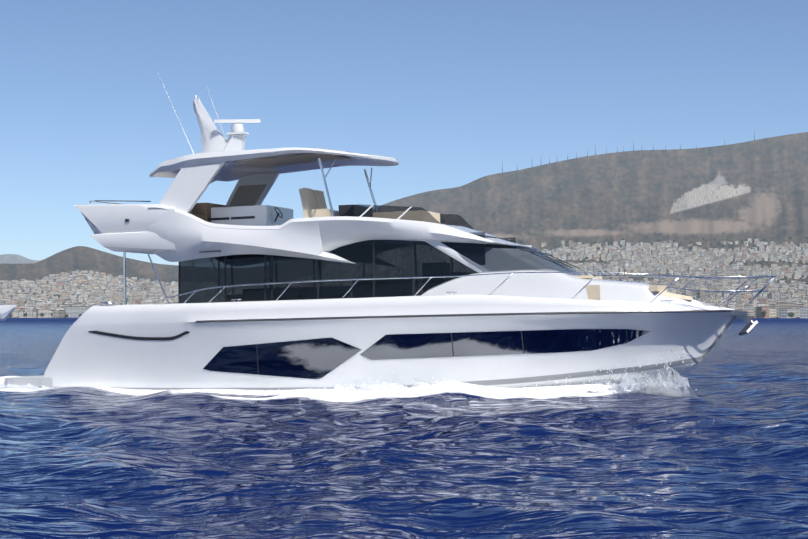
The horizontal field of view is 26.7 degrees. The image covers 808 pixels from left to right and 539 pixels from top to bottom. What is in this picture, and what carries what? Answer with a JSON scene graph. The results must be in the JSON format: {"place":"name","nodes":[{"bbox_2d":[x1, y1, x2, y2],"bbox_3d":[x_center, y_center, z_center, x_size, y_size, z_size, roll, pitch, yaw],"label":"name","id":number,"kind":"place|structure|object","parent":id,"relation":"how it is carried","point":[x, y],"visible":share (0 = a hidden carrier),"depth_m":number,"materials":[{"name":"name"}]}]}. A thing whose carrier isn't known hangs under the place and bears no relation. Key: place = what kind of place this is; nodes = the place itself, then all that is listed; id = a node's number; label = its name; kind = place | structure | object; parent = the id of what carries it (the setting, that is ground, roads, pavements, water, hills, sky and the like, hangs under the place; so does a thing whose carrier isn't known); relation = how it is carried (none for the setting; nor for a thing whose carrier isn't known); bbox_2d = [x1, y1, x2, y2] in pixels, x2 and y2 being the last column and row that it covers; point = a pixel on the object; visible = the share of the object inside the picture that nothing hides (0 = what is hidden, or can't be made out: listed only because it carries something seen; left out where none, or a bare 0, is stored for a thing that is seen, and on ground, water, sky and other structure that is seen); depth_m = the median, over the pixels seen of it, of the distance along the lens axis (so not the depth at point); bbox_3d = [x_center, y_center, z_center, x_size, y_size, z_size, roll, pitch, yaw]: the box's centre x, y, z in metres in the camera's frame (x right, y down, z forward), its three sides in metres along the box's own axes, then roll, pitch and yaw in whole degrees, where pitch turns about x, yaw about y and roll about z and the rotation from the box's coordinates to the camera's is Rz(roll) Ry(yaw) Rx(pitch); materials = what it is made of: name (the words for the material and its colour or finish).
{"place":"outdoors","nodes":[
{"label":"outdoors","id":0,"kind":"place"},
{"bbox_2d":[0,254,38,263],"bbox_3d":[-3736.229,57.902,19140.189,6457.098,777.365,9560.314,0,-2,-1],"label":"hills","id":1,"kind":"structure","parent":0,"point":[11,259],"depth_m":22872.91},
{"bbox_2d":[0,318,807,538],"bbox_3d":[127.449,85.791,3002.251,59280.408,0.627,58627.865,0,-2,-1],"label":"sea","id":2,"kind":"structure","parent":0,"point":[723,454],"depth_m":24.85,"materials":[{"name":"liquid"}]},
{"bbox_2d":[0,305,15,320],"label":"boat bow","id":3,"kind":"object","parent":2,"relation":"on","point":[6,311],"visible":0.96,"depth_m":873.66,"materials":[{"name":"white"}]},
{"bbox_2d":[0,351,696,396],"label":"spray","id":4,"kind":"object","parent":2,"relation":"on","point":[669,383],"visible":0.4,"depth_m":43.87,"materials":[{"name":"white liquid"}]},
{"bbox_2d":[44,294,736,389],"bbox_3d":[-0.427,2.540,47.324,19.250,3.510,5.270,-2,-2,19],"label":"hull","id":5,"kind":"object","parent":2,"relation":"in","point":[83,356],"visible":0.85,"depth_m":44.84,"materials":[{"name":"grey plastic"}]},
{"bbox_2d":[4,375,52,385],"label":"swim platform","id":6,"kind":"structure","parent":5,"relation":"attached to","point":[41,380],"depth_m":48.36,"materials":[{"name":"grey"}]},
{"bbox_2d":[74,204,531,263],"bbox_3d":[-2.578,-0.955,48.146,12.729,1.738,4.920,-1,-2,19],"label":"flybridge","id":7,"kind":"object","parent":5,"relation":"attached to","point":[169,233],"visible":0.85,"depth_m":46.30,"materials":[{"name":"white plastic"}]},
{"bbox_2d":[125,219,220,252],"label":"light fixtures","id":8,"kind":"object","parent":7,"relation":"on","point":[199,251],"visible":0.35,"depth_m":46.61,"materials":[{"name":"grey plastic"}]},
{"bbox_2d":[89,158,375,304],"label":"poles","id":9,"kind":"object","parent":7,"relation":"on","point":[328,197],"visible":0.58,"depth_m":47.50,"materials":[{"name":"silver metal"}]},
{"bbox_2d":[149,147,398,212],"bbox_3d":[-3.389,-2.160,48.453,6.650,2.330,4.540,-2,-2,19],"label":"hardtop","id":10,"kind":"object","parent":7,"relation":"on","point":[256,172],"visible":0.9,"depth_m":47.61,"materials":[{"name":"white plastic"}]},
{"bbox_2d":[158,74,225,153],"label":"antennas","id":11,"kind":"object","parent":10,"relation":"on","point":[180,123],"visible":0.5,"depth_m":49.03,"materials":[{"name":"white metal"}]},
{"bbox_2d":[192,95,260,152],"bbox_3d":[-5.124,-4.090,49.234,1.792,1.948,1.111,-1,-2,42],"label":"mast","id":12,"kind":"object","parent":10,"relation":"on","point":[213,139],"visible":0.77,"depth_m":49.03,"materials":[{"name":"grey plastic"}]},
{"bbox_2d":[190,188,439,225],"bbox_3d":[-3.198,-1.623,48.373,7.775,1.121,3.600,-2,-2,19],"label":"flybridge furniture","id":13,"kind":"object","parent":7,"relation":"on","point":[313,203],"visible":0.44,"depth_m":47.91,"materials":[{"name":"beige plastic"}]},
{"bbox_2d":[274,207,282,221],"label":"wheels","id":14,"kind":"object","parent":13,"relation":"attached to","point":[278,214],"visible":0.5,"depth_m":48.17,"materials":[{"name":"grey"}]},
{"bbox_2d":[342,204,472,228],"bbox_3d":[0.199,-1.427,47.224,2.677,0.557,4.189,-1,-2,19],"label":"flybridge windscreen","id":15,"kind":"object","parent":7,"relation":"on","point":[398,212],"visible":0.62,"depth_m":45.47,"materials":[{"name":"black"}]},
{"bbox_2d":[178,232,515,302],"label":"cabin windows","id":16,"kind":"structure","parent":5,"relation":"on","point":[385,258],"depth_m":46.02,"materials":[{"name":"black glass"}]},
{"bbox_2d":[88,329,649,378],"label":"hull windows","id":17,"kind":"structure","parent":5,"relation":"in","point":[320,358],"depth_m":44.66,"materials":[{"name":"black glass"}]},
{"bbox_2d":[101,272,776,306],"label":"rails","id":18,"kind":"object","parent":5,"relation":"on","point":[662,275],"visible":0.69,"depth_m":44.53,"materials":[{"name":"silver metal"}]},
{"bbox_2d":[420,269,714,306],"bbox_3d":[4.292,0.665,45.787,8.100,1.410,3.971,-2,-2,19],"label":"coachroof","id":19,"kind":"object","parent":5,"relation":"on","point":[554,285],"visible":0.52,"depth_m":44.42,"materials":[{"name":"white plastic"}]},
{"bbox_2d":[425,241,487,272],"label":"pillars","id":20,"kind":"structure","parent":19,"relation":"on","point":[447,250],"depth_m":45.03,"materials":[{"name":"white plastic"}]},
{"bbox_2d":[443,243,581,274],"bbox_3d":[3.103,-0.222,46.212,3.586,0.953,3.465,-1,-2,19],"label":"windscreen","id":21,"kind":"object","parent":19,"relation":"on","point":[486,257],"visible":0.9,"depth_m":44.80,"materials":[{"name":"black glass"}]},
{"bbox_2d":[476,269,551,272],"bbox_3d":[3.056,-0.141,46.226,3.531,0.920,3.364,-1,-2,19],"label":"dash liner","id":22,"kind":"object","parent":19,"relation":"on","point":[516,270],"visible":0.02,"depth_m":44.67,"materials":[{"name":"grey"}]},
{"bbox_2d":[574,275,692,299],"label":"deck cushions","id":23,"kind":"object","parent":19,"relation":"attached to","point":[593,292],"visible":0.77,"depth_m":44.41,"materials":[{"name":"beige fabric"}]},
{"bbox_2d":[728,309,757,334],"bbox_3d":[8.768,1.361,44.260,0.875,0.706,0.420,-2,-2,19],"label":"anchor","id":24,"kind":"object","parent":5,"relation":"on","point":[749,326],"visible":0.83,"depth_m":44.16,"materials":[{"name":"silver metal"}]},
{"bbox_2d":[0,132,807,317],"bbox_3d":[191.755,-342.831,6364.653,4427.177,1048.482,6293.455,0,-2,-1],"label":"land","id":25,"kind":"structure","parent":0,"point":[733,193],"depth_m":7890.47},
{"bbox_2d":[0,238,807,317],"bbox_3d":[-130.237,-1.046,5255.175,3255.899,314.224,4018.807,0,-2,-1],"label":"city","id":26,"kind":"object","parent":25,"relation":"on","point":[91,288],"visible":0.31,"depth_m":5375.40},
{"bbox_2d":[9,236,807,317],"bbox_3d":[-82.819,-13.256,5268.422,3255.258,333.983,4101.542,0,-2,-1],"label":"trees","id":27,"kind":"object","parent":25,"relation":"on","point":[763,313],"visible":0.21,"depth_m":5840.51,"materials":[{"name":"green plant"}]},
{"bbox_2d":[502,129,754,173],"bbox_3d":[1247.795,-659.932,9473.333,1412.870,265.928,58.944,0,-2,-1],"label":"ridge masts","id":28,"kind":"object","parent":25,"relation":"on","point":[617,151],"visible":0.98,"depth_m":9491.85,"materials":[{"name":"grey metal"}]},
{"bbox_2d":[0,0,807,264],"label":"sky","id":29,"kind":"structure","parent":0,"point":[453,91],"materials":[{"name":"blue"}]}
]}

